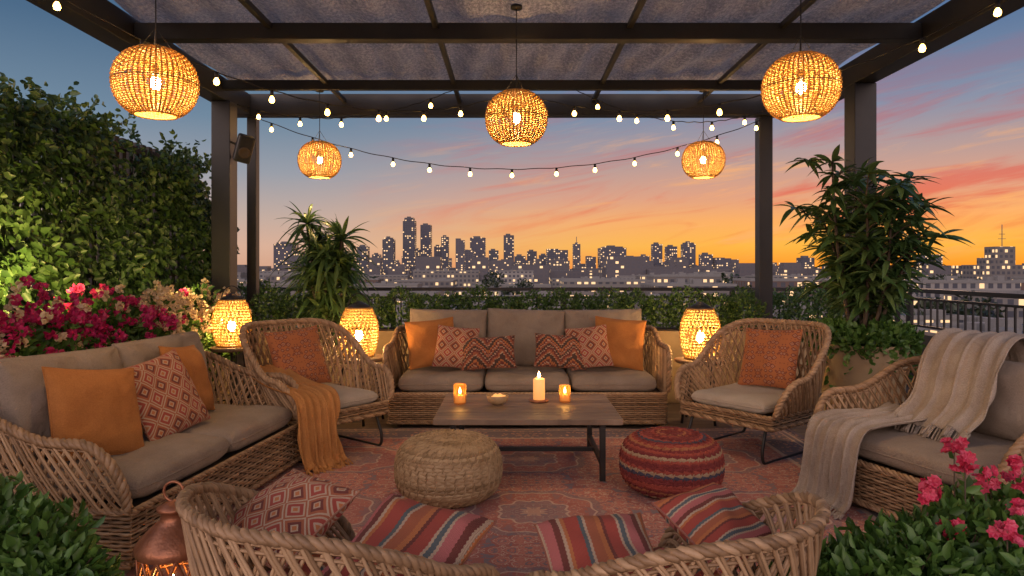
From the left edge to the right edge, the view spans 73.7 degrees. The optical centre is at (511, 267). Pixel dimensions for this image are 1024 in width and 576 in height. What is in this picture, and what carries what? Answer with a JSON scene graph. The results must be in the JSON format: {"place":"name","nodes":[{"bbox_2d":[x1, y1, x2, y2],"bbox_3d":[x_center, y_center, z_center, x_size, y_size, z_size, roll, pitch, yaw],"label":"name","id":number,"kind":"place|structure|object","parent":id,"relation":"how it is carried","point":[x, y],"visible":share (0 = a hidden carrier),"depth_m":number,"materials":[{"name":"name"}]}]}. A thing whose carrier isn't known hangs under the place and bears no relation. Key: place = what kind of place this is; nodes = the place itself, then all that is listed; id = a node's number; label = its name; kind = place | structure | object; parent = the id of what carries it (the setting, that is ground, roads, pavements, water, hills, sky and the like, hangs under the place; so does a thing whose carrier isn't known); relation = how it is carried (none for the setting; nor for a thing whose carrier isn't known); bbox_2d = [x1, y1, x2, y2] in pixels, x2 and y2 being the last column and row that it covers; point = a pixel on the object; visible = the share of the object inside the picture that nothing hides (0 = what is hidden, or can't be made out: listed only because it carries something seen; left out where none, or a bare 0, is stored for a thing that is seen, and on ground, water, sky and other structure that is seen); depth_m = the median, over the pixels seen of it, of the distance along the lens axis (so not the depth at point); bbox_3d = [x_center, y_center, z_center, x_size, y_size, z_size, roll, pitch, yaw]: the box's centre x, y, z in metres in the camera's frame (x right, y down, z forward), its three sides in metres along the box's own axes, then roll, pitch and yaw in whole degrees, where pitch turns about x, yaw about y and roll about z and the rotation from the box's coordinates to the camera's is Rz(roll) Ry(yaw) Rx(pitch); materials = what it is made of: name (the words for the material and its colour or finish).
{"place":"outdoors","nodes":[
{"label":"outdoors","id":0,"kind":"place"},
{"bbox_2d":[0,471,125,575],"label":"green shrub","id":1,"kind":"object","parent":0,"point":[36,539],"visible":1,"depth_m":2.25,"materials":[{"name":"green plant"}]},
{"bbox_2d":[264,272,298,282],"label":"lowrise building","id":2,"kind":"structure","parent":0,"point":[274,277],"depth_m":415.79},
{"bbox_2d":[357,245,369,268],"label":"skyscraper","id":3,"kind":"structure","parent":0,"point":[364,264],"depth_m":1543.56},
{"bbox_2d":[361,273,411,282],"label":"lowrise building","id":4,"kind":"structure","parent":0,"point":[389,278],"depth_m":548.88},
{"bbox_2d":[382,236,394,274],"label":"skyscraper","id":5,"kind":"structure","parent":0,"point":[388,251],"depth_m":1432.43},
{"bbox_2d":[347,298,487,326],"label":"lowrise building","id":6,"kind":"structure","parent":0,"point":[405,313],"depth_m":95.49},
{"bbox_2d":[394,278,456,295],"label":"lowrise building","id":7,"kind":"structure","parent":0,"point":[440,282],"depth_m":421.68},
{"bbox_2d":[413,268,479,292],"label":"lowrise building","id":8,"kind":"structure","parent":0,"point":[466,278],"depth_m":533.63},
{"bbox_2d":[456,238,464,269],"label":"skyscraper","id":9,"kind":"structure","parent":0,"point":[460,253],"depth_m":1393.53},
{"bbox_2d":[465,250,473,269],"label":"skyscraper","id":10,"kind":"structure","parent":0,"point":[469,254],"depth_m":1478.18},
{"bbox_2d":[470,236,485,256],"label":"skyscraper","id":11,"kind":"structure","parent":0,"point":[478,245],"depth_m":1610.53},
{"bbox_2d":[504,234,513,265],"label":"skyscraper","id":12,"kind":"structure","parent":0,"point":[508,246],"depth_m":1643.78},
{"bbox_2d":[472,281,550,293],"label":"lowrise building","id":13,"kind":"structure","parent":0,"point":[508,285],"depth_m":406.69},
{"bbox_2d":[0,0,1023,268],"label":"sky","id":14,"kind":"structure","parent":0,"point":[954,115],"materials":[{"name":"orange"}]},
{"bbox_2d":[546,249,567,266],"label":"skyscraper","id":15,"kind":"structure","parent":0,"point":[555,254],"depth_m":1488.24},
{"bbox_2d":[550,277,610,294],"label":"lowrise building","id":16,"kind":"structure","parent":0,"point":[555,282],"depth_m":550.73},
{"bbox_2d":[585,256,595,267],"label":"skyscraper","id":17,"kind":"structure","parent":0,"point":[590,261],"depth_m":1603.26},
{"bbox_2d":[559,276,653,305],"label":"lowrise building","id":18,"kind":"structure","parent":0,"point":[595,281],"depth_m":308.66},
{"bbox_2d":[646,272,729,282],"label":"lowrise building","id":19,"kind":"structure","parent":0,"point":[708,277],"depth_m":333.74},
{"bbox_2d":[699,253,712,268],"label":"skyscraper","id":20,"kind":"structure","parent":0,"point":[705,258],"depth_m":1437.98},
{"bbox_2d":[713,258,730,268],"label":"skyscraper","id":21,"kind":"structure","parent":0,"point":[721,263],"depth_m":1420.40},
{"bbox_2d":[745,274,830,277],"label":"lowrise building","id":22,"kind":"structure","parent":0,"point":[786,276],"depth_m":434.86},
{"bbox_2d":[796,256,814,266],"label":"skyscraper","id":23,"kind":"structure","parent":0,"point":[805,261],"depth_m":1400.34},
{"bbox_2d":[906,276,1021,299],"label":"lowrise building","id":24,"kind":"structure","parent":0,"point":[988,283],"depth_m":244.06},
{"bbox_2d":[926,318,1022,334],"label":"lowrise building","id":25,"kind":"structure","parent":0,"point":[1001,325],"depth_m":103.93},
{"label":"ground","id":26,"kind":"structure","parent":0,"visible":0},
{"bbox_2d":[274,241,298,267],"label":"skyscraper","id":27,"kind":"structure","parent":26,"relation":"on","point":[281,253],"depth_m":1705.91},
{"bbox_2d":[306,285,442,302],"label":"lowrise building","id":28,"kind":"structure","parent":26,"relation":"on","point":[383,293],"depth_m":191.85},
{"bbox_2d":[349,281,421,286],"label":"lowrise building","id":29,"kind":"structure","parent":26,"relation":"on","point":[383,284],"depth_m":309.69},
{"bbox_2d":[403,217,415,277],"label":"skyscraper","id":30,"kind":"structure","parent":26,"relation":"on","point":[409,239],"depth_m":1524.25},
{"bbox_2d":[420,223,431,256],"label":"skyscraper","id":31,"kind":"structure","parent":26,"relation":"on","point":[425,239],"depth_m":1641.21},
{"bbox_2d":[441,235,448,267],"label":"skyscraper","id":32,"kind":"structure","parent":26,"relation":"on","point":[445,250],"depth_m":1548.69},
{"bbox_2d":[496,268,533,283],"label":"lowrise building","id":33,"kind":"structure","parent":26,"relation":"on","point":[512,276],"depth_m":539.57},
{"bbox_2d":[573,237,579,266],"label":"skyscraper","id":34,"kind":"structure","parent":26,"relation":"on","point":[576,254],"depth_m":1619.88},
{"bbox_2d":[598,245,625,267],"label":"skyscraper","id":35,"kind":"structure","parent":26,"relation":"on","point":[609,250],"depth_m":1585.06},
{"bbox_2d":[237,255,1023,284],"bbox_3d":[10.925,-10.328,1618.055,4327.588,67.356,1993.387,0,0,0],"label":"distant city blocks","id":36,"kind":"structure","parent":26,"relation":"on","point":[613,266],"depth_m":775.26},
{"bbox_2d":[259,270,1004,317],"bbox_3d":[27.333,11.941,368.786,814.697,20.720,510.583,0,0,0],"label":"distant trees","id":37,"kind":"object","parent":26,"relation":"on","point":[494,282],"visible":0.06,"depth_m":208.37,"materials":[{"name":"green plant"}]},
{"bbox_2d":[651,242,661,265],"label":"skyscraper","id":38,"kind":"structure","parent":26,"relation":"on","point":[656,252],"depth_m":1580.06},
{"bbox_2d":[665,245,676,265],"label":"skyscraper","id":39,"kind":"structure","parent":26,"relation":"on","point":[670,250],"depth_m":1669.79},
{"bbox_2d":[635,292,719,313],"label":"lowrise building","id":40,"kind":"structure","parent":26,"relation":"on","point":[637,307],"depth_m":196.15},
{"bbox_2d":[640,278,736,310],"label":"lowrise building","id":41,"kind":"structure","parent":26,"relation":"on","point":[681,282],"depth_m":241.97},
{"bbox_2d":[681,241,695,264],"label":"skyscraper","id":42,"kind":"structure","parent":26,"relation":"on","point":[688,249],"depth_m":1537.39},
{"bbox_2d":[733,278,838,307],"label":"lowrise building","id":43,"kind":"structure","parent":26,"relation":"on","point":[777,282],"depth_m":261.87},
{"bbox_2d":[822,305,963,331],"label":"lowrise building","id":44,"kind":"structure","parent":26,"relation":"on","point":[947,318],"depth_m":133.64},
{"bbox_2d":[944,290,1023,318],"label":"lowrise building","id":45,"kind":"structure","parent":26,"relation":"on","point":[1011,301],"depth_m":196.66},
{"bbox_2d":[961,246,1023,279],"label":"rooftop antenna building","id":46,"kind":"structure","parent":26,"relation":"on","point":[997,261],"depth_m":422.00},
{"bbox_2d":[963,315,1022,324],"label":"lowrise building","id":47,"kind":"structure","parent":26,"relation":"on","point":[976,318],"depth_m":147.20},
{"bbox_3d":[0.550,12.525,1.625,8.300,21.649,13.050,0,0,0],"label":"terrace building","id":48,"kind":"object","parent":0,"visible":0},
{"bbox_2d":[237,386,908,436],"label":"terrace floor","id":49,"kind":"structure","parent":48,"relation":"on","point":[673,416],"depth_m":5.85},
{"bbox_2d":[3,103,200,311],"bbox_3d":[-3.460,0.070,4.235,0.120,2.560,6.570,0,0,0],"label":"trellis fence","id":50,"kind":"object","parent":49,"relation":"on","point":[119,155],"visible":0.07,"depth_m":6.03,"materials":[{"name":"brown wood"}]},
{"bbox_2d":[0,72,239,317],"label":"ivy wall","id":51,"kind":"structure","parent":50,"relation":"attached to","point":[181,204],"depth_m":5.15,"materials":[{"name":"green plant"}]},
{"bbox_2d":[209,363,229,403],"bbox_3d":[-2.910,1.100,4.475,0.580,0.500,3.750,0,0,0],"label":"flower bed planter","id":52,"kind":"object","parent":49,"relation":"on","point":[226,385],"depth_m":6.18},
{"bbox_2d":[0,283,241,381],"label":"flower bed foliage","id":53,"kind":"object","parent":52,"relation":"in","point":[134,332],"visible":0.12,"depth_m":4.55,"materials":[{"name":"green plant"}]},
{"bbox_2d":[0,275,251,358],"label":"flower blossoms","id":54,"kind":"object","parent":53,"relation":"attached to","point":[77,310],"visible":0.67,"depth_m":4.29,"materials":[{"name":"pink plant"}]},
{"bbox_2d":[210,346,249,404],"bbox_3d":[-2.360,1.006,5.750,0.340,0.689,0.340,0,0,0],"label":"round side table","id":55,"kind":"object","parent":49,"relation":"on","point":[224,350],"visible":0.37,"depth_m":5.64,"materials":[{"name":"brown wood"}]},
{"bbox_2d":[211,286,251,347],"bbox_3d":[-2.360,0.403,5.750,0.323,0.511,0.323,0,0,0],"label":"rattan lantern","id":56,"kind":"object","parent":55,"relation":"on","point":[231,297],"visible":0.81,"depth_m":5.65,"materials":[{"name":"beige wicker"}]},
{"bbox_2d":[333,354,384,425],"bbox_3d":[-1.350,1.067,6.020,0.480,0.570,0.480,0,0,0],"label":"round side table","id":57,"kind":"object","parent":49,"relation":"on","point":[376,357],"visible":0.1,"depth_m":5.90,"materials":[{"name":"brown wood"}]},
{"bbox_2d":[339,293,378,357],"bbox_3d":[-1.350,0.499,6.020,0.353,0.559,0.353,0,0,0],"label":"rattan lantern","id":58,"kind":"object","parent":57,"relation":"on","point":[358,307],"visible":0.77,"depth_m":5.93,"materials":[{"name":"beige wicker"}]},
{"bbox_2d":[256,327,745,402],"bbox_3d":[-0.100,0.983,6.970,4.900,0.735,0.340,0,0,0],"label":"long planter","id":59,"kind":"object","parent":49,"relation":"on","point":[670,337],"visible":0.13,"depth_m":6.80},
{"bbox_2d":[268,202,381,352],"bbox_3d":[-1.825,0.133,6.707,1.131,1.599,0.995,0,0,0],"label":"potted palm","id":60,"kind":"object","parent":59,"relation":"in","point":[323,257],"visible":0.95,"depth_m":6.58,"materials":[{"name":"green plant"}]},
{"bbox_2d":[249,284,769,330],"bbox_3d":[-0.053,0.446,6.985,5.349,0.580,0.534,0,0,0],"label":"boxwood hedge","id":61,"kind":"object","parent":59,"relation":"in","point":[649,308],"visible":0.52,"depth_m":6.91,"materials":[{"name":"green plant"}]},
{"bbox_2d":[119,428,896,575],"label":"persian rug","id":62,"kind":"object","parent":49,"relation":"on","point":[536,487],"visible":0.23,"depth_m":4.27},
{"bbox_2d":[0,331,301,569],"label":"outdoor wicker loveseat","id":63,"kind":"object","parent":62,"relation":"on","point":[254,446],"visible":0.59,"depth_m":3.26,"materials":[{"name":"wicker"}]},
{"bbox_2d":[41,366,144,462],"bbox_3d":[-2.044,0.707,3.363,0.189,0.468,0.468,-26,-19,21],"label":"throw pillow","id":64,"kind":"object","parent":63,"relation":"on","point":[99,408],"visible":0.79,"depth_m":3.29,"materials":[{"name":"orange fabric"}]},
{"bbox_2d":[122,349,210,440],"bbox_3d":[-1.954,0.721,3.838,0.157,0.468,0.488,-27,1,13],"label":"throw pillow","id":65,"kind":"object","parent":63,"relation":"on","point":[170,401],"visible":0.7,"depth_m":3.77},
{"bbox_2d":[158,345,214,409],"bbox_3d":[-2.006,0.690,4.227,0.181,0.448,0.468,-20,-5,-3],"label":"throw pillow","id":66,"kind":"object","parent":63,"relation":"on","point":[192,359],"visible":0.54,"depth_m":4.24,"materials":[{"name":"orange fabric"}]},
{"bbox_2d":[132,480,190,575],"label":"copper lantern","id":67,"kind":"object","parent":62,"relation":"on","point":[159,544],"visible":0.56,"depth_m":2.34,"materials":[{"name":"brown metal"}]},
{"bbox_2d":[239,318,394,462],"bbox_3d":[-1.517,0.876,5.149,0.917,0.942,0.991,0,0,38],"label":"wicker lounge chair","id":68,"kind":"object","parent":62,"relation":"on","point":[357,403],"visible":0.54,"depth_m":5.25,"materials":[{"name":"wicker"}]},
{"bbox_2d":[264,325,331,382],"bbox_3d":[-1.636,0.689,5.242,0.154,0.468,0.478,-25,-12,35],"label":"throw pillow","id":69,"kind":"object","parent":68,"relation":"on","point":[299,351],"visible":0.75,"depth_m":5.19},
{"bbox_2d":[246,364,353,475],"bbox_3d":[-1.511,1.024,4.755,0.841,0.636,0.376,0,0,38],"label":"throw blanket","id":70,"kind":"object","parent":68,"relation":"on","point":[318,439],"visible":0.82,"depth_m":4.58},
{"bbox_2d":[175,482,500,575],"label":"wicker tub chair","id":71,"kind":"object","parent":62,"relation":"on","point":[212,542],"visible":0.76,"depth_m":1.80,"materials":[{"name":"wicker"}]},
{"bbox_2d":[231,468,360,569],"bbox_3d":[-0.772,0.844,2.337,0.408,0.166,0.358,0,30,40],"label":"patterned pillow","id":72,"kind":"object","parent":71,"relation":"on","point":[294,501],"visible":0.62,"depth_m":2.28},
{"bbox_2d":[321,492,496,575],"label":"striped pillow","id":73,"kind":"object","parent":71,"relation":"on","point":[401,523],"visible":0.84,"depth_m":2.17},
{"bbox_2d":[394,429,502,508],"bbox_3d":[-0.369,1.157,3.980,0.632,0.377,0.632,0,0,0],"label":"jute pouf","id":74,"kind":"object","parent":62,"relation":"on","point":[450,468],"visible":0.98,"depth_m":3.75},
{"bbox_2d":[433,394,622,481],"bbox_3d":[0.100,1.145,4.660,1.180,0.410,0.855,0,0,0],"label":"coffee table","id":75,"kind":"object","parent":62,"relation":"on","point":[589,410],"visible":0.81,"depth_m":4.47,"materials":[{"name":"brown wood"}]},
{"bbox_2d":[454,383,465,404],"bbox_3d":[-0.360,0.871,4.720,0.088,0.135,0.088,0,0,0],"label":"votive candle","id":76,"kind":"object","parent":75,"relation":"on","point":[459,393],"visible":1,"depth_m":4.69,"materials":[{"name":"orange glass"}]},
{"bbox_2d":[486,393,508,404],"bbox_3d":[-0.100,0.902,4.700,0.156,0.072,0.155,0,0,0],"label":"candle bowl","id":77,"kind":"object","parent":75,"relation":"on","point":[497,398],"visible":1,"depth_m":4.66,"materials":[{"name":"ceramic"}]},
{"bbox_2d":[529,372,548,402],"bbox_3d":[0.190,0.832,4.800,0.140,0.213,0.139,0,0,0],"label":"pillar candle","id":78,"kind":"object","parent":75,"relation":"on","point":[538,390],"visible":1,"depth_m":4.76,"materials":[{"name":"beige wax"}]},
{"bbox_2d":[559,385,570,402],"bbox_3d":[0.370,0.880,4.780,0.080,0.115,0.080,0,0,0],"label":"votive candle","id":79,"kind":"object","parent":75,"relation":"on","point":[564,393],"visible":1,"depth_m":4.75,"materials":[{"name":"orange glass"}]},
{"bbox_2d":[619,426,724,499],"bbox_3d":[0.955,1.162,4.100,0.621,0.365,0.621,0,0,0],"label":"woven red pouf","id":80,"kind":"object","parent":62,"relation":"on","point":[661,462],"visible":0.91,"depth_m":3.88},
{"bbox_2d":[525,491,830,575],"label":"wicker tub chair","id":81,"kind":"object","parent":62,"relation":"on","point":[798,544],"visible":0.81,"depth_m":1.79,"materials":[{"name":"wicker"}]},
{"bbox_2d":[534,512,660,575],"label":"striped pillow","id":82,"kind":"object","parent":81,"relation":"on","point":[574,542],"visible":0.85,"depth_m":2.12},
{"bbox_2d":[651,482,770,575],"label":"patterned pillow","id":83,"kind":"object","parent":81,"relation":"on","point":[712,512],"visible":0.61,"depth_m":2.25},
{"bbox_2d":[674,318,831,464],"bbox_3d":[1.857,0.876,5.149,0.917,0.942,0.990,0,0,-38],"label":"wicker lounge chair","id":84,"kind":"object","parent":62,"relation":"on","point":[765,409],"visible":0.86,"depth_m":5.06,"materials":[{"name":"wicker"}]},
{"bbox_2d":[738,328,802,388],"bbox_3d":[1.974,0.689,5.241,0.152,0.468,0.478,25,-18,-35],"label":"throw pillow","id":85,"kind":"object","parent":84,"relation":"on","point":[770,357],"visible":0.9,"depth_m":5.17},
{"bbox_2d":[768,436,1023,575],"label":"flowering shrub","id":86,"kind":"object","parent":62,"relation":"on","point":[961,531],"visible":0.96,"depth_m":2.21,"materials":[{"name":"green plant"}]},
{"bbox_2d":[26,0,1023,397],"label":"pergola","id":87,"kind":"object","parent":49,"relation":"on","point":[458,46],"visible":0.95,"depth_m":5.75,"materials":[{"name":"paint"}]},
{"bbox_2d":[109,0,199,119],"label":"wicker pendant lamp","id":88,"kind":"object","parent":87,"relation":"hanging from","point":[153,101],"visible":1,"depth_m":3.53,"materials":[{"name":"wicker"}]},
{"bbox_2d":[230,133,255,163],"bbox_3d":[-2.582,-1.146,6.511,0.198,0.260,0.175,13,11,-31],"label":"outdoor speaker","id":89,"kind":"object","parent":87,"relation":"attached to","point":[244,144],"visible":1,"depth_m":6.46},
{"bbox_2d":[53,0,494,121],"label":"string lights","id":90,"kind":"object","parent":87,"relation":"hanging from","point":[56,6],"visible":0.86,"depth_m":4.76,"materials":[{"name":"black glass"}]},
{"bbox_2d":[297,91,341,178],"bbox_3d":[-1.930,-1.347,6.850,0.433,0.886,0.433,0,0,-39],"label":"wicker pendant lamp","id":91,"kind":"object","parent":87,"relation":"hanging from","point":[318,151],"visible":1,"depth_m":6.72,"materials":[{"name":"wicker"}]},
{"bbox_2d":[237,90,452,126],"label":"string lights","id":92,"kind":"object","parent":87,"relation":"hanging from","point":[341,119],"visible":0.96,"depth_m":6.57,"materials":[{"name":"black glass"}]},
{"bbox_2d":[251,115,771,177],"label":"string lights","id":93,"kind":"object","parent":87,"relation":"hanging from","point":[556,169],"visible":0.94,"depth_m":7.05,"materials":[{"name":"black glass"}]},
{"bbox_2d":[485,4,547,146],"bbox_3d":[0.030,-1.317,4.660,0.433,0.946,0.433,0,0,44],"label":"wicker pendant lamp","id":94,"kind":"object","parent":87,"relation":"hanging from","point":[517,111],"visible":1,"depth_m":4.53,"materials":[{"name":"wicker"}]},
{"bbox_2d":[576,90,762,129],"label":"string lights","id":95,"kind":"object","parent":87,"relation":"hanging from","point":[673,122],"visible":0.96,"depth_m":6.72,"materials":[{"name":"black glass"}]},
{"bbox_2d":[681,91,725,178],"bbox_3d":[1.920,-1.347,6.850,0.433,0.886,0.433,0,0,-6],"label":"wicker pendant lamp","id":96,"kind":"object","parent":87,"relation":"hanging from","point":[702,150],"visible":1,"depth_m":6.72,"materials":[{"name":"wicker"}]},
{"bbox_2d":[542,0,1001,121],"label":"string lights","id":97,"kind":"object","parent":87,"relation":"hanging from","point":[997,13],"visible":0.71,"depth_m":4.49,"materials":[{"name":"black glass"}]},
{"bbox_2d":[761,0,842,122],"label":"wicker pendant lamp","id":98,"kind":"object","parent":87,"relation":"hanging from","point":[799,110],"visible":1,"depth_m":3.77,"materials":[{"name":"wicker"}]},
{"bbox_2d":[382,308,671,426],"bbox_3d":[0.130,0.866,6.206,2.491,0.968,0.979,0,0,0],"label":"outdoor wicker sofa","id":99,"kind":"object","parent":49,"relation":"on","point":[636,397],"visible":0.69,"depth_m":5.88,"materials":[{"name":"fabric"}]},
{"bbox_2d":[404,317,453,369],"bbox_3d":[-0.729,0.678,6.195,0.448,0.448,0.170,-6,-19,-10],"label":"throw pillow","id":100,"kind":"object","parent":99,"relation":"on","point":[422,338],"visible":0.69,"depth_m":6.14,"materials":[{"name":"orange fabric"}]},
{"bbox_2d":[432,325,479,370],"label":"throw pillow","id":101,"kind":"object","parent":99,"relation":"on","point":[449,347],"visible":0.86,"depth_m":6.07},
{"bbox_2d":[461,335,516,370],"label":"throw pillow","id":102,"kind":"object","parent":99,"relation":"on","point":[487,352],"visible":1,"depth_m":5.98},
{"bbox_2d":[534,333,585,369],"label":"throw pillow","id":103,"kind":"object","parent":99,"relation":"on","point":[560,351],"visible":0.99,"depth_m":6.00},
{"bbox_2d":[564,324,613,370],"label":"throw pillow","id":104,"kind":"object","parent":99,"relation":"on","point":[594,346],"visible":0.81,"depth_m":6.06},
{"bbox_2d":[595,316,646,370],"bbox_3d":[0.969,0.678,6.196,0.468,0.468,0.158,5,-19,10],"label":"throw pillow","id":105,"kind":"object","parent":99,"relation":"on","point":[625,338],"visible":0.77,"depth_m":6.13,"materials":[{"name":"orange fabric"}]},
{"bbox_2d":[237,341,821,392],"bbox_3d":[0.450,1.040,7.571,7.303,0.620,0.412,0,0,0],"label":"planter box","id":106,"kind":"object","parent":49,"relation":"on","point":[240,359],"depth_m":7.40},
{"bbox_2d":[237,278,843,328],"bbox_3d":[0.465,0.499,7.561,7.418,0.802,0.617,0,0,0],"label":"shrub row","id":107,"kind":"object","parent":106,"relation":"in","point":[778,302],"visible":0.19,"depth_m":7.48,"materials":[{"name":"green plant"}]},
{"bbox_2d":[675,356,725,425],"bbox_3d":[1.660,1.077,6.020,0.440,0.550,0.440,0,0,0],"label":"round side table","id":108,"kind":"object","parent":49,"relation":"on","point":[681,360],"visible":0.2,"depth_m":5.94,"materials":[{"name":"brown wood"}]},
{"bbox_2d":[679,293,720,360],"bbox_3d":[1.660,0.512,6.020,0.364,0.575,0.364,0,0,0],"label":"rattan lantern","id":109,"kind":"object","parent":108,"relation":"on","point":[700,309],"visible":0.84,"depth_m":5.93,"materials":[{"name":"beige wicker"}]},
{"bbox_2d":[774,144,974,409],"bbox_3d":[2.828,0.206,5.411,1.302,2.289,1.364,0,0,0],"label":"potted tropical plant","id":110,"kind":"object","parent":49,"relation":"on","point":[863,347],"visible":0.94,"depth_m":5.21,"materials":[{"name":"green plant"}]},
{"bbox_2d":[813,356,1023,519],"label":"wicker armchair","id":111,"kind":"object","parent":49,"relation":"on","point":[894,466],"visible":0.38,"depth_m":3.64,"materials":[{"name":"wicker"}]},
{"bbox_2d":[791,402,927,519],"bbox_3d":[2.025,1.079,3.933,0.795,0.525,0.424,0,0,-20],"label":"throw blanket","id":112,"kind":"object","parent":111,"relation":"on","point":[833,438],"visible":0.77,"depth_m":3.85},
{"bbox_2d":[889,328,1023,442],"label":"throw blanket","id":113,"kind":"object","parent":111,"relation":"on","point":[955,387],"visible":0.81,"depth_m":3.83,"materials":[{"name":"fabric"}]},
{"bbox_2d":[906,330,935,386],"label":"parapet wall","id":114,"kind":"structure","parent":49,"relation":"on","point":[928,336],"depth_m":7.46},
{"bbox_2d":[237,287,1023,333],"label":"metal railing","id":115,"kind":"object","parent":114,"relation":"on","point":[910,309],"visible":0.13,"depth_m":7.88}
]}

